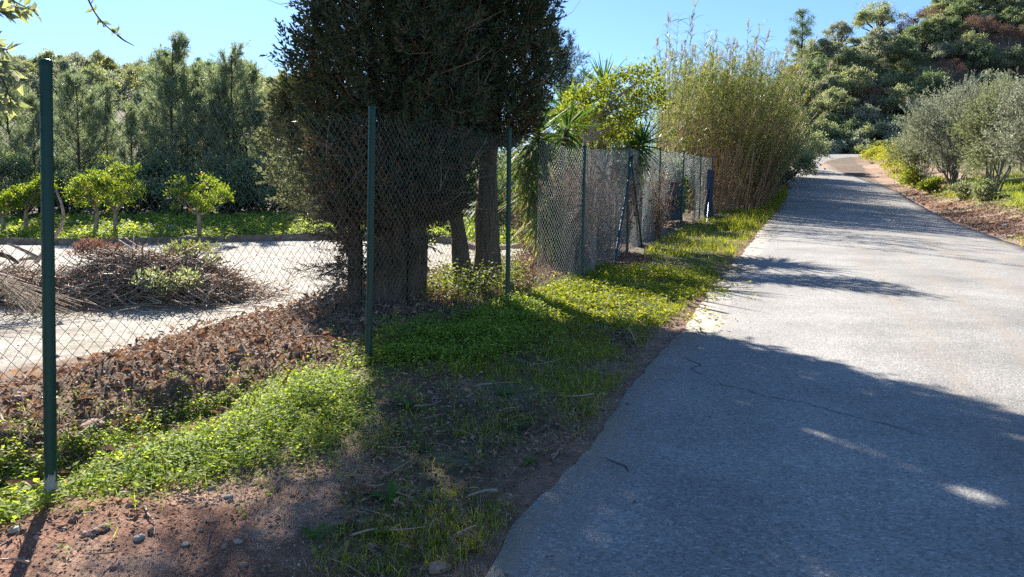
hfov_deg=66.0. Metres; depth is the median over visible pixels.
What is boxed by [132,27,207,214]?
casuarina tree
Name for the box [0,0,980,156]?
sky
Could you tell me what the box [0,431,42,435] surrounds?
stick
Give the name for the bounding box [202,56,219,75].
holm oak
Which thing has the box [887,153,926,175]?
shrub
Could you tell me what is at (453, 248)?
cypress tree
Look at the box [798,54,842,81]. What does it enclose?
holm oak
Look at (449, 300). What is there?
leaf litter
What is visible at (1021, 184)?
grass
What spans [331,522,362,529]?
broad weed
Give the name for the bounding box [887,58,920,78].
holm oak
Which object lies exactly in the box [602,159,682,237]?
dry shrub
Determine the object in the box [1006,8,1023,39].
holm oak
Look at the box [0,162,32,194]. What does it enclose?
shrub
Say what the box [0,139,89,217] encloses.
shrub
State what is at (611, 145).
shrub
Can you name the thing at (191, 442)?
herb cover
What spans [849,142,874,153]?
shrub
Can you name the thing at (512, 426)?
broad weed
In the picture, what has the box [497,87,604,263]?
yucca
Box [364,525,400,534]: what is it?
broad weed
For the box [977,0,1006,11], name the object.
holm oak
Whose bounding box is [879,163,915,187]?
grass
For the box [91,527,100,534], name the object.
stone
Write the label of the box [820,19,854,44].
olive tree
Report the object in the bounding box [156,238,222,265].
leafy branch
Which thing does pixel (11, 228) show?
weeds
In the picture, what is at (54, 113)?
casuarina tree
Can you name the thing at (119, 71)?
olive tree
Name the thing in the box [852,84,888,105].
thorn tree
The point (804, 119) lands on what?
holm oak
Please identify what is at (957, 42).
shrub
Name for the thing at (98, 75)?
holm oak
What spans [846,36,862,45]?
scrub bush
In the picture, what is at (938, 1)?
holm oak
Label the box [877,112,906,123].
shrub
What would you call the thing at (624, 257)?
leaf litter
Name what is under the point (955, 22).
holm oak
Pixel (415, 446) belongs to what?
broad weed
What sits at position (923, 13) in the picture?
holm oak
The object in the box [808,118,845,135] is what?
shrub
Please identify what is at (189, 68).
casuarina tree
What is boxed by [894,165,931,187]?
shrub
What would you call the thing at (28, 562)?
twigs
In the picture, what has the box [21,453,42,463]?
stone
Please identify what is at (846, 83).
holm oak
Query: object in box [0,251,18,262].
cut branch
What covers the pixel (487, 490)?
stick
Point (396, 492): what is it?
twigs
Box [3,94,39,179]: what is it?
casuarina tree
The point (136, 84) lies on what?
holm oak
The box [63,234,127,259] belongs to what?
leafy branch
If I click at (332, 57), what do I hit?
cypress tree
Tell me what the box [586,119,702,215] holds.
shrub
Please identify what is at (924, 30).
holm oak
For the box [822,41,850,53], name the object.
shrub
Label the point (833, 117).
shrub
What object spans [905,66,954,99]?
holm oak
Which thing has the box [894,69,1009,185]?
olive bush
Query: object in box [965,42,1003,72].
holm oak
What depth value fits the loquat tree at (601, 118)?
14.17 m
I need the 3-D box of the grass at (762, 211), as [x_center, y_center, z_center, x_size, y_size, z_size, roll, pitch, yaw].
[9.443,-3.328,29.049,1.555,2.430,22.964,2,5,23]
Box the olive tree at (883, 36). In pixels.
[855,21,900,66]
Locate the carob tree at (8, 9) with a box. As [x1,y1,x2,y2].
[0,0,133,120]
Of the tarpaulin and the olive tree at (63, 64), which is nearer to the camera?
the tarpaulin
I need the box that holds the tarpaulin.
[703,170,713,217]
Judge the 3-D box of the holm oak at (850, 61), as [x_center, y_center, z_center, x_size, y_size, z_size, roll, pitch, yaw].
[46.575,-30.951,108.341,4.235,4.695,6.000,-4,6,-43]
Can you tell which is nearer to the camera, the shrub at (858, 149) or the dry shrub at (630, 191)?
the dry shrub at (630, 191)
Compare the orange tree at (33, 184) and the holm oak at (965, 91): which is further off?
the holm oak at (965, 91)
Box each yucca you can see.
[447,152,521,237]
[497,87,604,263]
[549,50,635,213]
[599,85,674,245]
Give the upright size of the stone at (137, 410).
0.088 m
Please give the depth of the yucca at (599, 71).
16.89 m
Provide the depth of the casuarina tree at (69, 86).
32.38 m
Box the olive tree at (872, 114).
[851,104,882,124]
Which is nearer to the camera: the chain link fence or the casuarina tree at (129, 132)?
the chain link fence
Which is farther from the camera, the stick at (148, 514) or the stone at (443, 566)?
the stick at (148, 514)
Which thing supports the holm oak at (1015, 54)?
on the ground at (542, 480)
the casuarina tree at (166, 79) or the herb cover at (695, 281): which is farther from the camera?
the casuarina tree at (166, 79)
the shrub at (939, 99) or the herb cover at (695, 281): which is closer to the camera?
the herb cover at (695, 281)
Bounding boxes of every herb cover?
[0,346,464,558]
[0,404,163,527]
[314,285,607,397]
[485,260,755,333]
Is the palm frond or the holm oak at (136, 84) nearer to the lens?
the palm frond
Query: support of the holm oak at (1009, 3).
on the ground at (542, 480)
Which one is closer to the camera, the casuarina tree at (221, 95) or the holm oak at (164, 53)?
the casuarina tree at (221, 95)
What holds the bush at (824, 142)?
on the ground at (542, 480)
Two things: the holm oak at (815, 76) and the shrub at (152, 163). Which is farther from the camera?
the holm oak at (815, 76)
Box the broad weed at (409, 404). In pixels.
[393,399,432,409]
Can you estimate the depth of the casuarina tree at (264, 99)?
33.30 m
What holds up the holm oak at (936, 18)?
on the ground at (542, 480)
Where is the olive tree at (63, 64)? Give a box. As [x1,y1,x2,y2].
[53,54,81,84]
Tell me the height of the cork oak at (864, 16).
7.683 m
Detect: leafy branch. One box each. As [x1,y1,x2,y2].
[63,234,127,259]
[127,265,202,302]
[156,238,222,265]
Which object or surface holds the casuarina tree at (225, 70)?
on the ground at (542, 480)
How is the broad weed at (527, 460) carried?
on the ground at (542, 480)
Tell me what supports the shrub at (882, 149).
on the ground at (542, 480)
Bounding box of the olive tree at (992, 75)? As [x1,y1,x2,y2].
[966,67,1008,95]
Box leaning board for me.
[657,180,682,220]
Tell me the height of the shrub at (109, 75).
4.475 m
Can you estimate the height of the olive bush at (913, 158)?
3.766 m
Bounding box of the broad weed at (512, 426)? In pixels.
[501,421,531,433]
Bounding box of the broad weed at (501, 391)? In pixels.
[491,387,514,398]
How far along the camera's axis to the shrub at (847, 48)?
112.26 m
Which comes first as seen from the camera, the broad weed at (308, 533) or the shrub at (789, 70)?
the broad weed at (308, 533)
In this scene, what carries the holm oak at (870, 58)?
on the ground at (542, 480)
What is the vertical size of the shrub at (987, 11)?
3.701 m
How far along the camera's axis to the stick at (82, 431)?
4.87 m
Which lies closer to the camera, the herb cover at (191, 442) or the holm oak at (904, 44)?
the herb cover at (191, 442)
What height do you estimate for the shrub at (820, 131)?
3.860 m
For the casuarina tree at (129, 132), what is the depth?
33.38 m
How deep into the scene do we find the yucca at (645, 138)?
15.19 m
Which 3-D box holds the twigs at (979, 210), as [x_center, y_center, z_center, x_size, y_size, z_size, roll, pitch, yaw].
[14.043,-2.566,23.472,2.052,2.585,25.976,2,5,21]
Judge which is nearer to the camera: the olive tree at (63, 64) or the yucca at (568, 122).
the yucca at (568, 122)
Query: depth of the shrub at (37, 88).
80.86 m
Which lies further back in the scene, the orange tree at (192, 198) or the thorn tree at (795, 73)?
the thorn tree at (795, 73)
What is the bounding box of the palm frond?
[0,273,94,324]
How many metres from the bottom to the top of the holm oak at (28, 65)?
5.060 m
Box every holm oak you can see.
[1,54,38,85]
[24,54,56,80]
[30,46,73,78]
[69,61,121,98]
[75,47,119,72]
[117,64,148,92]
[131,60,176,89]
[143,44,185,65]
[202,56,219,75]
[204,80,261,116]
[259,73,280,93]
[780,79,814,102]
[788,107,810,128]
[795,119,818,140]
[797,72,827,97]
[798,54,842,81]
[809,85,859,114]
[832,47,867,75]
[836,64,880,105]
[854,50,892,79]
[875,83,920,114]
[886,32,924,62]
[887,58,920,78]
[898,18,954,51]
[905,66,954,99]
[917,3,938,23]
[922,0,954,16]
[923,12,947,40]
[925,2,949,24]
[937,13,970,41]
[945,0,975,28]
[949,28,991,62]
[952,87,979,107]
[955,0,987,14]
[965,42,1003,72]
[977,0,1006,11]
[988,0,1023,15]
[993,6,1019,25]
[995,42,1023,77]
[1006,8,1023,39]
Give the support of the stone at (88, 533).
on the ground at (542, 480)
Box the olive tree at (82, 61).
[55,50,102,77]
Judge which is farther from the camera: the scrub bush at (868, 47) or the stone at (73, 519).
the scrub bush at (868, 47)
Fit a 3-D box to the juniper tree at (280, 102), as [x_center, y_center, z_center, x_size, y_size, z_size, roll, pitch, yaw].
[-2.757,-1.542,11.428,2.042,3.360,1.768,2,5,28]
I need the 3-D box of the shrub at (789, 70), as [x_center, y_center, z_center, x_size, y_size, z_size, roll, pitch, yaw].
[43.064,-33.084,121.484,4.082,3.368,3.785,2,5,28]
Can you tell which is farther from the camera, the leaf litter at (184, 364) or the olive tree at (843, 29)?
the olive tree at (843, 29)
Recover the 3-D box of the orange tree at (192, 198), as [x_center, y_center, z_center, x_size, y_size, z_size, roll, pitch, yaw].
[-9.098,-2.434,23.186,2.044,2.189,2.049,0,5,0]
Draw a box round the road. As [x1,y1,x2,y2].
[485,154,1023,576]
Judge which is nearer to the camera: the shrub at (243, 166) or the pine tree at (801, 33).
the shrub at (243, 166)
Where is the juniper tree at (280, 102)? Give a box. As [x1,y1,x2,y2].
[249,64,365,284]
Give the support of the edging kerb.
on the ground at (542, 480)
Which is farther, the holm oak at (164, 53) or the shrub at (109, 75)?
the holm oak at (164, 53)
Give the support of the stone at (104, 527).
on the ground at (542, 480)
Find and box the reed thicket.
[638,0,843,213]
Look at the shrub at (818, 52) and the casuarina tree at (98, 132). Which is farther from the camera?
the shrub at (818, 52)
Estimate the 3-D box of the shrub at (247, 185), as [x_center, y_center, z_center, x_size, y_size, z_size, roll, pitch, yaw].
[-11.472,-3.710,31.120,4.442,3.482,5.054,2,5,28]
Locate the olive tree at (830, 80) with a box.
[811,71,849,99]
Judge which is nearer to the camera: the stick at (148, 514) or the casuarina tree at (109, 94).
the stick at (148, 514)
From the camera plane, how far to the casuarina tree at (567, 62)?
36.97 m
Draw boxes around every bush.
[775,136,819,186]
[784,127,830,176]
[791,123,835,168]
[833,137,871,152]
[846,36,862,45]
[857,39,877,52]
[869,138,891,147]
[883,110,950,184]
[894,27,904,36]
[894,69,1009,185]
[941,72,1023,190]
[953,69,1021,157]
[973,72,1023,172]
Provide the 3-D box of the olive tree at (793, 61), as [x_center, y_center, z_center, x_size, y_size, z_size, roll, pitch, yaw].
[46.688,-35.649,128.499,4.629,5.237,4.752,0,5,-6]
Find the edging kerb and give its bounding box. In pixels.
[0,233,530,251]
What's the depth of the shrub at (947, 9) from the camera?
116.95 m
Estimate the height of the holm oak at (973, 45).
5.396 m
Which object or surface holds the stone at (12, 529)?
on the ground at (542, 480)
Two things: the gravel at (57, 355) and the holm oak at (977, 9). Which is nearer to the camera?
the gravel at (57, 355)
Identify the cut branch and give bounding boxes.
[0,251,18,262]
[6,190,64,262]
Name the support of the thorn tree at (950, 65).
on the ground at (542, 480)
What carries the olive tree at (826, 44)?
on the ground at (542, 480)
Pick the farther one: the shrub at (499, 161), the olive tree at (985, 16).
the olive tree at (985, 16)
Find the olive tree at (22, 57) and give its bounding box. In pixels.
[10,51,30,61]
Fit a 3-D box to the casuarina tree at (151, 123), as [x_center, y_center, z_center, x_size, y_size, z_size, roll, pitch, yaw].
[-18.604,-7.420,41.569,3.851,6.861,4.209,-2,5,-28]
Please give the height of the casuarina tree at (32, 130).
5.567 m
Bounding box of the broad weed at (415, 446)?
[407,443,433,454]
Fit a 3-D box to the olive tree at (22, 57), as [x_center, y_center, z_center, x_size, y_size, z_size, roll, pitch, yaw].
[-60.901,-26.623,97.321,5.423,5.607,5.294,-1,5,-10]
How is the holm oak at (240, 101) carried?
on the ground at (542, 480)
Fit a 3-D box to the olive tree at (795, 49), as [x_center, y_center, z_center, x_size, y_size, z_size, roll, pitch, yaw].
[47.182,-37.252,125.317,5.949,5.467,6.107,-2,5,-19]
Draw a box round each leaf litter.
[0,260,575,521]
[417,252,571,318]
[470,231,777,575]
[531,248,657,275]
[901,180,1023,242]
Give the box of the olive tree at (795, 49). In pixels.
[790,38,819,62]
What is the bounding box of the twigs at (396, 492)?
[340,320,645,552]
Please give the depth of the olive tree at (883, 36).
108.78 m
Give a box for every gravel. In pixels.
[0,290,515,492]
[0,440,375,576]
[2,240,473,369]
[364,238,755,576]
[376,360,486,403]
[487,240,752,555]
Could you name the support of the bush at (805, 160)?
on the ground at (542, 480)
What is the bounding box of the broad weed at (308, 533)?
[299,523,333,541]
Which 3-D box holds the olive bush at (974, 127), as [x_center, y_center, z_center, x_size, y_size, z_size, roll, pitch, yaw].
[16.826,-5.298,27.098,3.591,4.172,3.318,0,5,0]
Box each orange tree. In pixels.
[0,186,28,233]
[2,172,63,232]
[61,162,111,231]
[89,154,146,234]
[163,169,235,236]
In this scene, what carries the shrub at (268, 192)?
on the ground at (542, 480)
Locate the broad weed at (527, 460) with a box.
[517,456,536,466]
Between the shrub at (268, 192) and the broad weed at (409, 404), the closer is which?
the broad weed at (409, 404)
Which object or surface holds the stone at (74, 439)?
on the ground at (542, 480)
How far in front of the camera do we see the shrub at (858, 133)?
90.60 m
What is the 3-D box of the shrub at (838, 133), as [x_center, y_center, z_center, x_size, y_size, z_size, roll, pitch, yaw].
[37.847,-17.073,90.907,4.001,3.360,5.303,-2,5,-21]
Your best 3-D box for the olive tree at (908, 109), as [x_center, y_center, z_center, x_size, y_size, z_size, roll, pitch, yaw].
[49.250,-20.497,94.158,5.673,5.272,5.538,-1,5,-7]
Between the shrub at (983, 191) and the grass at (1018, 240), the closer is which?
the grass at (1018, 240)
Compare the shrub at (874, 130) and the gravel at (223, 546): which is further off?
the shrub at (874, 130)
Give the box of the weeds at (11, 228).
[0,208,529,243]
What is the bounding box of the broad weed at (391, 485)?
[365,480,417,506]
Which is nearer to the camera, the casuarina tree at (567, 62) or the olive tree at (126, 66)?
the casuarina tree at (567, 62)
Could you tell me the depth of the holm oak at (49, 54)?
90.75 m
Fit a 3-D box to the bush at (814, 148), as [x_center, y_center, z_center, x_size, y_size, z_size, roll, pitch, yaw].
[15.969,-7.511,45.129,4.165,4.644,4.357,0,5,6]
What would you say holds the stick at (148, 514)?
on the ground at (542, 480)
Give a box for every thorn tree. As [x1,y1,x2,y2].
[786,65,807,77]
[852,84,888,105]
[892,12,933,37]
[912,5,946,24]
[936,58,970,76]
[958,14,1001,38]
[989,23,1023,60]
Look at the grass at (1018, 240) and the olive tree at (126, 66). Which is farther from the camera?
the olive tree at (126, 66)
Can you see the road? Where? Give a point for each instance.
(864, 388)
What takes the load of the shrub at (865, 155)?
on the ground at (542, 480)
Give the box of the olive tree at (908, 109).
[903,96,937,119]
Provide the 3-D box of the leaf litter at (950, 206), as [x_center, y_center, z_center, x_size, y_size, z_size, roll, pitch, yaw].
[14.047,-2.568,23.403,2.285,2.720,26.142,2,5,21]
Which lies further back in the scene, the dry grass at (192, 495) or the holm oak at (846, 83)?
the holm oak at (846, 83)
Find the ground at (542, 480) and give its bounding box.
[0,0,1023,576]
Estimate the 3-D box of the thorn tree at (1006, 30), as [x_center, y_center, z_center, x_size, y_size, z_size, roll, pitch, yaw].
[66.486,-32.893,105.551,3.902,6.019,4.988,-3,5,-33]
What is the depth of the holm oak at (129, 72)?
90.26 m
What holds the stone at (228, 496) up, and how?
on the ground at (542, 480)
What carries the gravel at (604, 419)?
on the road
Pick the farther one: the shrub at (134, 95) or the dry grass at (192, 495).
the shrub at (134, 95)
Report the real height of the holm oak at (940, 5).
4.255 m
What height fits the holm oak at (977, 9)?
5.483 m
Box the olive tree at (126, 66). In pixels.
[121,60,148,68]
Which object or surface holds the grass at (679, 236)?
on the ground at (542, 480)
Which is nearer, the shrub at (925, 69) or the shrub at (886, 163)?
the shrub at (886, 163)
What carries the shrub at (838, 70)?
on the ground at (542, 480)
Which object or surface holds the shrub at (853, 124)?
on the ground at (542, 480)
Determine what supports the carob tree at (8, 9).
on the ground at (542, 480)
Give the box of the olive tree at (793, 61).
[786,58,803,68]
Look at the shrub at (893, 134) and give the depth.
88.92 m
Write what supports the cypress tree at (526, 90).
on the ground at (542, 480)
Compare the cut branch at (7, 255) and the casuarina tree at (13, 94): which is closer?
the cut branch at (7, 255)
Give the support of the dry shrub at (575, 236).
on the ground at (542, 480)
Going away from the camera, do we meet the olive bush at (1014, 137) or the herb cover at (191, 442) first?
the herb cover at (191, 442)
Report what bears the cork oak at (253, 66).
on the ground at (542, 480)
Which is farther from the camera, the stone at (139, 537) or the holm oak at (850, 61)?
the holm oak at (850, 61)
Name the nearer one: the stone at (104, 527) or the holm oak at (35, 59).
the stone at (104, 527)
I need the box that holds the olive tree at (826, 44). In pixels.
[800,34,843,69]
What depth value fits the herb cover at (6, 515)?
3.47 m
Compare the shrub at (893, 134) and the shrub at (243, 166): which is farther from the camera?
the shrub at (893, 134)
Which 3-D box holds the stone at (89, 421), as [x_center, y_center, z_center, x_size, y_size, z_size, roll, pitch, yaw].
[-2.661,0.876,4.984,0.180,0.112,0.245,-3,6,-36]
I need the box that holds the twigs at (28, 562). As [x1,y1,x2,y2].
[0,447,367,576]
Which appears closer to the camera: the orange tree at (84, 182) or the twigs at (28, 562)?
the twigs at (28, 562)
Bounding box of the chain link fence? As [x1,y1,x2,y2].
[0,58,712,518]
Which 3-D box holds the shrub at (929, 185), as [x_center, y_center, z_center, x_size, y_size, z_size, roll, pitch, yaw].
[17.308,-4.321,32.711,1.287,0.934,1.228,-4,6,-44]
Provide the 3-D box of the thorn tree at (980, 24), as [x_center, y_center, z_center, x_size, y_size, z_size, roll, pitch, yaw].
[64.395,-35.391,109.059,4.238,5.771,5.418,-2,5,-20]
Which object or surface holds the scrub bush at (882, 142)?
on the ground at (542, 480)
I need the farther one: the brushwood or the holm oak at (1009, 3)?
the holm oak at (1009, 3)
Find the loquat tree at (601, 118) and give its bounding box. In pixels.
[545,46,683,251]
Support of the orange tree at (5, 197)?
on the ground at (542, 480)
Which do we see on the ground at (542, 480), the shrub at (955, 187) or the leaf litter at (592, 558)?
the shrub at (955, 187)
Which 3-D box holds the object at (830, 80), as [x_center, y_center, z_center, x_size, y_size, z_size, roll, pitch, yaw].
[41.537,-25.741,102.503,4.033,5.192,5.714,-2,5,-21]
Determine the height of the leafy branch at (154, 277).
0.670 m
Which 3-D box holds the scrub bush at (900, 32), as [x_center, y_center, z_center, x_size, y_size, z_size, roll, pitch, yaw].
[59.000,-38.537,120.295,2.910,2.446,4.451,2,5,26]
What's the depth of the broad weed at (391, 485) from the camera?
3.43 m
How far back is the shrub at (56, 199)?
31.58 m
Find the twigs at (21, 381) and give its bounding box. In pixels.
[0,262,566,513]
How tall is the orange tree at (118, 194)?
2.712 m
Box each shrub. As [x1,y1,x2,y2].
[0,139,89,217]
[0,152,110,215]
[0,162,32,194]
[25,83,58,101]
[60,156,186,215]
[85,69,130,97]
[97,140,223,213]
[124,83,148,109]
[153,151,273,215]
[198,153,308,214]
[249,158,331,213]
[441,147,506,215]
[497,128,619,230]
[499,154,599,257]
[504,125,620,262]
[557,108,694,205]
[561,137,652,253]
[565,151,669,236]
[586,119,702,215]
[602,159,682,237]
[784,65,802,78]
[798,124,831,147]
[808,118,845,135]
[811,47,835,63]
[811,110,846,129]
[819,126,856,144]
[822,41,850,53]
[823,65,855,80]
[826,139,840,153]
[838,127,876,145]
[839,46,864,62]
[839,118,871,132]
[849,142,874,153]
[854,119,892,140]
[855,143,883,163]
[866,143,901,162]
[872,118,912,139]
[872,149,903,172]
[875,69,911,93]
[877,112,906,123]
[882,128,906,141]
[886,99,913,114]
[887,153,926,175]
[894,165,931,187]
[904,65,951,81]
[914,173,946,192]
[921,40,957,60]
[923,92,957,110]
[935,4,964,23]
[949,38,974,54]
[970,9,1005,27]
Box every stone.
[7,525,21,533]
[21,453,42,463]
[61,432,83,440]
[68,516,78,522]
[78,418,106,435]
[80,531,92,536]
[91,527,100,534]
[98,523,110,531]
[128,408,144,418]
[133,533,144,541]
[182,542,189,546]
[223,494,232,498]
[427,561,451,574]
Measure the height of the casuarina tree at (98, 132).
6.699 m
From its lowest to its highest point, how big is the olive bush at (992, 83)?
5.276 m
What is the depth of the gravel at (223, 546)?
3.14 m
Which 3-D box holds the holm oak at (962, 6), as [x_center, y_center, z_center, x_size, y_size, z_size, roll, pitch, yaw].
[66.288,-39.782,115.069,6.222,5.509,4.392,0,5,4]
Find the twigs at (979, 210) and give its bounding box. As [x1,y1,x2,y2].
[905,191,1023,236]
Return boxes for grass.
[2,447,378,575]
[231,342,658,576]
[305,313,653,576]
[530,263,718,333]
[643,197,786,271]
[712,184,790,233]
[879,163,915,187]
[932,169,1023,209]
[1003,234,1023,246]
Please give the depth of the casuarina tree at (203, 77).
34.87 m
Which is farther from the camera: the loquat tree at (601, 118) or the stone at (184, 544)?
the loquat tree at (601, 118)
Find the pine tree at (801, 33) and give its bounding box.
[779,6,816,66]
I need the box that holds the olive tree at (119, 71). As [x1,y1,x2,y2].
[110,68,132,90]
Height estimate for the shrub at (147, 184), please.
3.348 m
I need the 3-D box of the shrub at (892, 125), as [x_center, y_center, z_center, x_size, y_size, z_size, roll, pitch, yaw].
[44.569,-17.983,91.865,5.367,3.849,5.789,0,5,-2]
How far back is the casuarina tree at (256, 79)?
34.53 m
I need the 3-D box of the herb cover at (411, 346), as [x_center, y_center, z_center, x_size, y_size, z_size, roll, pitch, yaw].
[-0.294,0.355,6.926,2.771,0.556,4.256,0,5,0]
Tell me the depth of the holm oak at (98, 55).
97.40 m
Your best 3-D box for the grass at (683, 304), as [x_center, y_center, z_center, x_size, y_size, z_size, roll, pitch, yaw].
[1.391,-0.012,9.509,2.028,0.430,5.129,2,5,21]
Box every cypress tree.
[248,0,522,312]
[383,0,554,290]
[420,0,579,285]
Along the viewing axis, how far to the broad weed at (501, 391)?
5.03 m
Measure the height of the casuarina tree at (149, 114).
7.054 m
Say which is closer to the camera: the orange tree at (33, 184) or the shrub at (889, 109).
the orange tree at (33, 184)
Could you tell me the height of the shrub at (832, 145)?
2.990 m
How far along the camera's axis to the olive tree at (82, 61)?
92.85 m
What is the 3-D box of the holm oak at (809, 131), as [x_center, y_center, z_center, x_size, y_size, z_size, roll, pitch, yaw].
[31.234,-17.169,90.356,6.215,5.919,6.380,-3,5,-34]
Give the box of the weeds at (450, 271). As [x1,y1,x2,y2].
[382,245,546,310]
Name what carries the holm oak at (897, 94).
on the ground at (542, 480)
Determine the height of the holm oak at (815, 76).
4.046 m
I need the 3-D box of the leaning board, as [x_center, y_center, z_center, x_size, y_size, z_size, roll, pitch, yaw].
[4.167,-2.354,21.005,0.763,1.144,0.175,-1,5,-11]
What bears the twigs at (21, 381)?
on the ground at (542, 480)
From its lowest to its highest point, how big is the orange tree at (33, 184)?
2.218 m
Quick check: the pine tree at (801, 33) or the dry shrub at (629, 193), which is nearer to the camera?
the dry shrub at (629, 193)
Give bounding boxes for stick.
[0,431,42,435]
[64,406,121,445]
[144,505,155,533]
[465,488,498,497]
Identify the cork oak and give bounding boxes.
[228,56,268,76]
[850,0,908,39]
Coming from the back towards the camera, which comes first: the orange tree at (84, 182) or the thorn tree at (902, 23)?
the thorn tree at (902, 23)
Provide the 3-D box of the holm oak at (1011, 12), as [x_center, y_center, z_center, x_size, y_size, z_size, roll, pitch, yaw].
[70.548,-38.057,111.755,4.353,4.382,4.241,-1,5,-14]
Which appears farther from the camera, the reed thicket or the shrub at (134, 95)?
the shrub at (134, 95)
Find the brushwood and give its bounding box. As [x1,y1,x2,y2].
[0,228,303,319]
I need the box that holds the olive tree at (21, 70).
[3,58,38,92]
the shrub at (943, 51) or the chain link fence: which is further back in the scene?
the shrub at (943, 51)
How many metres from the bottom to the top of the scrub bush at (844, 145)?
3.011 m
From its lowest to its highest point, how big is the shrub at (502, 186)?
4.011 m
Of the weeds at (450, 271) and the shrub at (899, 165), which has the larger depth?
the shrub at (899, 165)
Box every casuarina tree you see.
[0,74,56,190]
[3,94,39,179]
[9,89,66,211]
[20,85,96,207]
[21,66,129,215]
[64,88,122,169]
[76,80,133,210]
[103,98,161,191]
[104,67,182,182]
[125,83,183,196]
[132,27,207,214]
[147,64,239,192]
[155,55,214,207]
[189,82,253,214]
[190,39,268,181]
[196,58,277,212]
[232,92,283,182]
[538,21,593,140]
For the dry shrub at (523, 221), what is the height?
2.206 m
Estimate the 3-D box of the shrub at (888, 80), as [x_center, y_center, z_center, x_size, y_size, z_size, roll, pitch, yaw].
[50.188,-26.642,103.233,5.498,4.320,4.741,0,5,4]
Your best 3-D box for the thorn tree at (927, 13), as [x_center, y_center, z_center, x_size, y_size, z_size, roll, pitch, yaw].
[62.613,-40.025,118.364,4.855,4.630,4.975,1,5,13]
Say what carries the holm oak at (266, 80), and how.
on the ground at (542, 480)
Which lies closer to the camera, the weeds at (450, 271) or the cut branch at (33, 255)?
the weeds at (450, 271)
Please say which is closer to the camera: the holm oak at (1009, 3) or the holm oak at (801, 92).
the holm oak at (801, 92)
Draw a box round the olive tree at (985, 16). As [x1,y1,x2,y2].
[968,13,1000,34]
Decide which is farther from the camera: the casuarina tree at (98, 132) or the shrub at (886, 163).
the shrub at (886, 163)
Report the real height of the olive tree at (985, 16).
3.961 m
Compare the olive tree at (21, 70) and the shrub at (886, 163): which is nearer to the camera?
the shrub at (886, 163)
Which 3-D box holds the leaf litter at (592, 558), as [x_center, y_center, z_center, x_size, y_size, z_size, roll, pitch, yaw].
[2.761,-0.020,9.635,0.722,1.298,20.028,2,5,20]
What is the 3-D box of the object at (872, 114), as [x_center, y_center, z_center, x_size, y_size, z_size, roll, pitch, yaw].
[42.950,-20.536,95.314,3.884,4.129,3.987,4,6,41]

